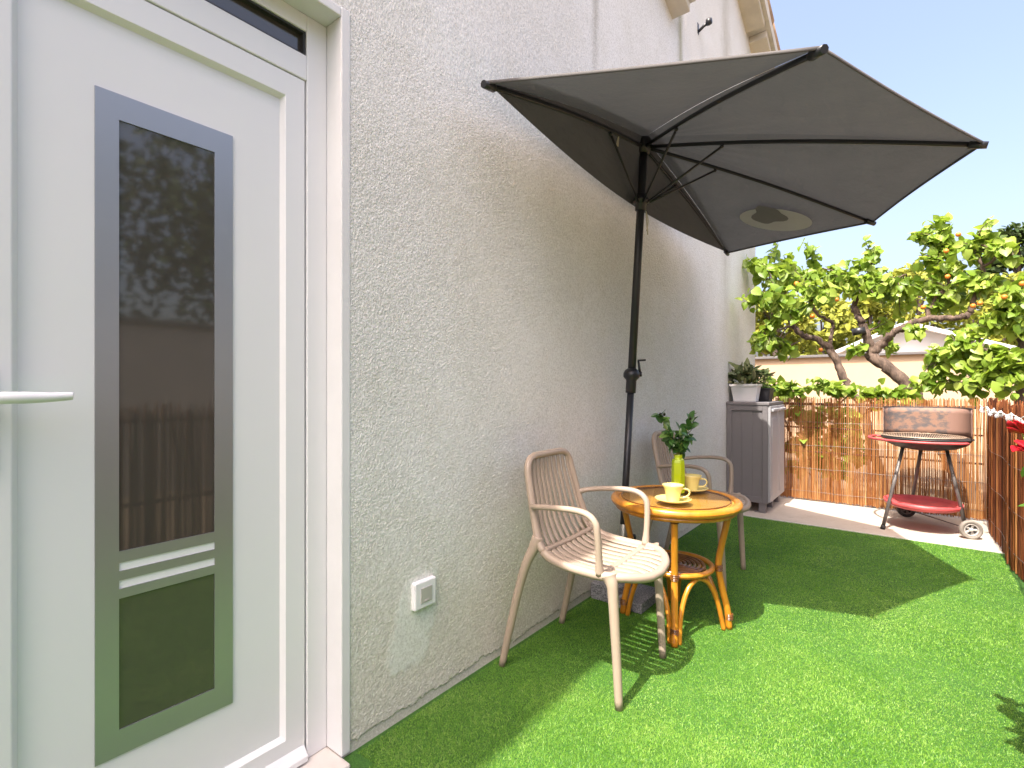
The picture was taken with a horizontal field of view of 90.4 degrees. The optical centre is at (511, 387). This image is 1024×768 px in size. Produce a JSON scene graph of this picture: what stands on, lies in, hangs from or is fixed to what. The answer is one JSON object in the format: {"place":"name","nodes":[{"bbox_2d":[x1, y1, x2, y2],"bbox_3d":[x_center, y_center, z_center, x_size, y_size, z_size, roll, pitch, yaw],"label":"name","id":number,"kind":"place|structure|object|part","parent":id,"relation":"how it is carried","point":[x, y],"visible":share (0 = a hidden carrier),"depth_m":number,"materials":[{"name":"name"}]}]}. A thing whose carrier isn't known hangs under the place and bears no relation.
{"place":"outdoors","nodes":[
{"label":"outdoors","id":0,"kind":"place"},
{"bbox_2d":[743,495,1003,553],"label":"concrete slab","id":1,"kind":"structure","parent":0,"point":[868,519],"depth_m":4.13,"materials":[{"name":"beige concrete"}]},
{"bbox_2d":[726,401,785,512],"bbox_3d":[2.253,0.604,4.680,0.391,0.952,0.632,0,0,38],"label":"storage cabinet","id":2,"kind":"object","parent":1,"relation":"on","point":[755,443],"visible":0.79,"depth_m":4.44,"materials":[{"name":"grey plastic"}]},
{"bbox_2d":[729,384,761,401],"bbox_3d":[2.119,0.049,4.601,0.238,0.158,0.238,0,0,34],"label":"flower pot","id":3,"kind":"object","parent":2,"relation":"on","point":[745,392],"visible":1,"depth_m":4.52,"materials":[{"name":"white plastic"}]},
{"bbox_2d":[728,357,775,386],"bbox_3d":[2.133,-0.140,4.598,0.486,0.277,0.420,0,0,38],"label":"potted plant","id":4,"kind":"object","parent":3,"relation":"in","point":[747,373],"visible":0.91,"depth_m":4.55,"materials":[{"name":"green plant"}]},
{"bbox_2d":[759,388,774,400],"bbox_3d":[2.333,0.067,4.739,0.180,0.122,0.180,0,0,38],"label":"flower pot","id":5,"kind":"object","parent":2,"relation":"on","point":[766,394],"visible":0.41,"depth_m":4.66,"materials":[{"name":"black plastic"}]},
{"bbox_2d":[761,370,778,389],"bbox_3d":[2.356,-0.061,4.751,0.245,0.230,0.223,0,0,15],"label":"potted plant","id":6,"kind":"object","parent":5,"relation":"in","point":[769,378],"visible":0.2,"depth_m":4.70,"materials":[{"name":"green plant"}]},
{"bbox_3d":[2.297,0.572,4.452,0.039,0.822,0.302,0,0,38],"label":"door","id":7,"kind":"part","parent":2,"relation":"part of","materials":[{"name":"grey plastic"}]},
{"bbox_3d":[2.486,0.572,4.693,0.039,0.822,0.302,0,0,38],"label":"door","id":8,"kind":"part","parent":2,"relation":"part of","materials":[{"name":"grey plastic"}]},
{"bbox_2d":[743,515,1001,553],"bbox_3d":[2.491,1.076,3.843,1.760,0.008,0.012,0,0,38],"label":"turf edge","id":9,"kind":"object","parent":1,"relation":"on","point":[879,535],"visible":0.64,"depth_m":3.68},
{"bbox_2d":[772,396,987,519],"bbox_3d":[3.135,0.580,4.635,1.760,0.991,0.044,0,0,38],"label":"reed fence","id":10,"kind":"object","parent":1,"relation":"on","point":[831,471],"visible":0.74,"depth_m":4.58,"materials":[{"name":"wood"}]},
{"bbox_2d":[867,406,982,538],"bbox_3d":[3.122,0.618,3.892,0.646,0.929,0.696,0,0,-16],"label":"barbecue","id":11,"kind":"object","parent":1,"relation":"on","point":[921,429],"visible":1,"depth_m":3.94,"materials":[{"name":"red metal"}]},
{"bbox_2d":[755,348,1015,449],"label":"garden building","id":12,"kind":"structure","parent":0,"point":[861,370],"depth_m":9.96,"materials":[{"name":"beige paint"}]},
{"bbox_2d":[755,0,1023,356],"label":"sky","id":13,"kind":"structure","parent":0,"point":[960,61],"materials":[{"name":"blue"}]},
{"bbox_2d":[793,444,986,518],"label":"ground","id":14,"kind":"structure","parent":0,"point":[899,475],"depth_m":6.38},
{"bbox_2d":[0,0,780,767],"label":"house","id":15,"kind":"structure","parent":14,"relation":"on","point":[314,332],"depth_m":1.45,"materials":[{"name":"paint"}]},
{"bbox_2d":[0,0,307,767],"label":"door","id":16,"kind":"structure","parent":15,"relation":"in","point":[152,165],"depth_m":1.17,"materials":[{"name":"white plastic"}]},
{"bbox_2d":[411,575,435,611],"bbox_3d":[-0.295,0.691,1.707,0.028,0.092,0.096,0,0,38],"label":"power socket","id":17,"kind":"object","parent":15,"relation":"attached to","point":[423,593],"visible":1,"depth_m":1.69,"materials":[{"name":"white plastic"}]},
{"bbox_2d":[697,17,711,34],"bbox_3d":[1.484,-2.785,3.914,0.105,0.094,0.050,0,0,38],"label":"wall bracket","id":18,"kind":"object","parent":15,"relation":"attached to","point":[708,22],"depth_m":3.90,"materials":[{"name":"metal"}]},
{"bbox_2d":[343,516,1023,767],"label":"turf base","id":19,"kind":"object","parent":14,"relation":"on","point":[354,759],"visible":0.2,"depth_m":1.88,"materials":[{"name":"green plastic"}]},
{"bbox_2d":[499,448,669,711],"bbox_3d":[0.314,0.669,1.988,0.572,0.820,0.479,0,0,37],"label":"armchair","id":20,"kind":"object","parent":19,"relation":"on","point":[644,560],"visible":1,"depth_m":1.96,"materials":[{"name":"beige plastic"}]},
{"bbox_2d":[591,523,655,613],"bbox_3d":[0.599,0.896,2.619,0.285,0.363,0.315,0,0,38],"label":"parasol stand","id":21,"kind":"object","parent":19,"relation":"on","point":[644,599],"visible":0.3,"depth_m":2.55,"materials":[{"name":"grey concrete"}]},
{"bbox_2d":[481,44,988,524],"bbox_3d":[1.257,-0.187,2.400,1.454,2.417,2.729,0,0,38],"label":"parasol","id":22,"kind":"object","parent":21,"relation":"on","point":[823,138],"visible":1,"depth_m":2.35,"materials":[{"name":"grey fabric"}]},
{"bbox_2d":[611,485,742,647],"bbox_3d":[0.751,0.792,2.348,0.578,0.582,0.578,0,0,38],"label":"rattan table","id":23,"kind":"object","parent":19,"relation":"on","point":[710,506],"visible":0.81,"depth_m":2.24,"materials":[{"name":"wicker"}]},
{"bbox_2d":[655,494,691,503],"bbox_3d":[0.707,0.493,2.232,0.155,0.016,0.155,0,0,38],"label":"saucer","id":24,"kind":"object","parent":23,"relation":"on","point":[662,498],"visible":0.71,"depth_m":2.24,"materials":[{"name":"beige ceramic"}]},
{"bbox_2d":[662,483,690,501],"bbox_3d":[0.711,0.462,2.226,0.091,0.070,0.105,0,0,-35],"label":"cup","id":25,"kind":"object","parent":24,"relation":"on","point":[673,492],"visible":0.98,"depth_m":2.21,"materials":[{"name":"beige ceramic"}]},
{"bbox_2d":[671,454,684,493],"bbox_3d":[0.791,0.410,2.421,0.062,0.182,0.055,0,0,26],"label":"vase","id":26,"kind":"object","parent":23,"relation":"on","point":[678,470],"visible":0.88,"depth_m":2.40,"materials":[{"name":"glass"}]},
{"bbox_2d":[651,409,698,458],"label":"leaf sprigs","id":27,"kind":"object","parent":26,"relation":"in","point":[680,442],"visible":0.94,"depth_m":2.41,"materials":[{"name":"green plant"}]},
{"bbox_2d":[685,485,708,491],"bbox_3d":[0.875,0.493,2.474,0.155,0.016,0.155,0,0,38],"label":"saucer","id":28,"kind":"object","parent":23,"relation":"on","point":[702,489],"visible":0.48,"depth_m":2.44,"materials":[{"name":"beige ceramic"}]},
{"bbox_2d":[685,473,707,489],"bbox_3d":[0.882,0.462,2.476,0.105,0.070,0.091,0,0,-19],"label":"cup","id":29,"kind":"object","parent":28,"relation":"on","point":[692,481],"visible":0.88,"depth_m":2.45,"materials":[{"name":"beige ceramic"}]},
{"bbox_2d":[650,429,750,591],"bbox_3d":[1.081,0.669,2.972,0.572,0.820,0.479,0,0,38],"label":"armchair","id":30,"kind":"object","parent":19,"relation":"on","point":[661,457],"visible":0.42,"depth_m":3.00,"materials":[{"name":"beige plastic"}]},
{"bbox_2d":[987,397,1023,581],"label":"brushwood fence","id":31,"kind":"object","parent":19,"relation":"on","point":[1005,500],"visible":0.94,"depth_m":3.17,"materials":[{"name":"wood"}]},
{"bbox_2d":[980,405,1023,421],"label":"string lights","id":32,"kind":"object","parent":31,"relation":"attached to","point":[1006,415],"visible":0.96,"depth_m":3.07},
{"bbox_2d":[755,289,833,356],"bbox_3d":[13.149,-1.734,24.738,4.402,6.042,3.849,0,0,38],"label":"pine tree","id":33,"kind":"object","parent":14,"relation":"on","point":[810,348],"visible":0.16,"depth_m":24.19,"materials":[{"name":"green plant"}]},
{"bbox_2d":[734,238,886,491],"bbox_3d":[2.798,-0.192,4.965,1.704,2.696,1.056,0,0,-36],"label":"apricot tree","id":34,"kind":"object","parent":14,"relation":"on","point":[778,301],"visible":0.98,"depth_m":4.76,"materials":[{"name":"green plant"}]},
{"bbox_2d":[766,293,868,355],"bbox_3d":[15.645,-1.747,26.011,4.459,6.062,4.996,0,0,38],"label":"tree","id":35,"kind":"object","parent":14,"relation":"on","point":[844,324],"visible":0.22,"depth_m":24.63,"materials":[{"name":"green plant"}]},
{"bbox_2d":[761,375,924,484],"bbox_3d":[3.105,0.527,4.873,1.351,1.374,0.396,0,0,33],"label":"climbing shrub","id":36,"kind":"object","parent":14,"relation":"on","point":[832,389],"visible":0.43,"depth_m":4.85,"materials":[{"name":"green plant"}]},
{"bbox_2d":[827,298,908,349],"bbox_3d":[18.919,-1.927,27.300,4.320,6.428,5.310,0,0,-8],"label":"tree","id":37,"kind":"object","parent":14,"relation":"on","point":[875,310],"visible":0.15,"depth_m":26.84,"materials":[{"name":"green plant"}]},
{"bbox_2d":[874,261,982,330],"bbox_3d":[22.219,-2.873,27.762,5.426,8.318,5.143,0,0,38],"label":"pine tree","id":38,"kind":"object","parent":14,"relation":"on","point":[920,300],"visible":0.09,"depth_m":27.14,"materials":[{"name":"green plant"}]},
{"bbox_2d":[842,212,1023,503],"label":"apricot tree","id":39,"kind":"object","parent":14,"relation":"on","point":[981,248],"visible":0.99,"depth_m":4.92,"materials":[{"name":"green plant"}]},
{"bbox_2d":[905,272,1023,405],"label":"apricot tree","id":40,"kind":"object","parent":14,"relation":"on","point":[997,369],"visible":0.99,"depth_m":4.44,"materials":[{"name":"green plant"}]},
{"bbox_2d":[930,274,1017,345],"bbox_3d":[25.474,-2.528,28.338,5.085,7.640,5.596,0,0,-1],"label":"pine tree","id":41,"kind":"object","parent":14,"relation":"on","point":[986,307],"visible":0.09,"depth_m":26.93,"materials":[{"name":"green plant"}]},
{"bbox_2d":[835,321,1016,353],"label":"house","id":42,"kind":"structure","parent":0,"point":[934,335],"depth_m":14.75,"materials":[{"name":"white paint"}]},
{"bbox_2d":[1006,402,1023,505],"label":"flowering bush","id":43,"kind":"object","parent":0,"point":[1015,426],"visible":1,"depth_m":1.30,"materials":[{"name":"red plant"}]},
{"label":"hillside","id":44,"kind":"structure","parent":0,"visible":0},
{"bbox_2d":[962,271,1023,343],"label":"pine tree","id":45,"kind":"object","parent":44,"relation":"on","point":[1009,276],"visible":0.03,"depth_m":29.39,"materials":[{"name":"green plant"}]},
{"bbox_2d":[965,222,1023,287],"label":"pine tree","id":46,"kind":"object","parent":44,"relation":"on","point":[1016,230],"visible":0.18,"depth_m":30.99,"materials":[{"name":"green plant"}]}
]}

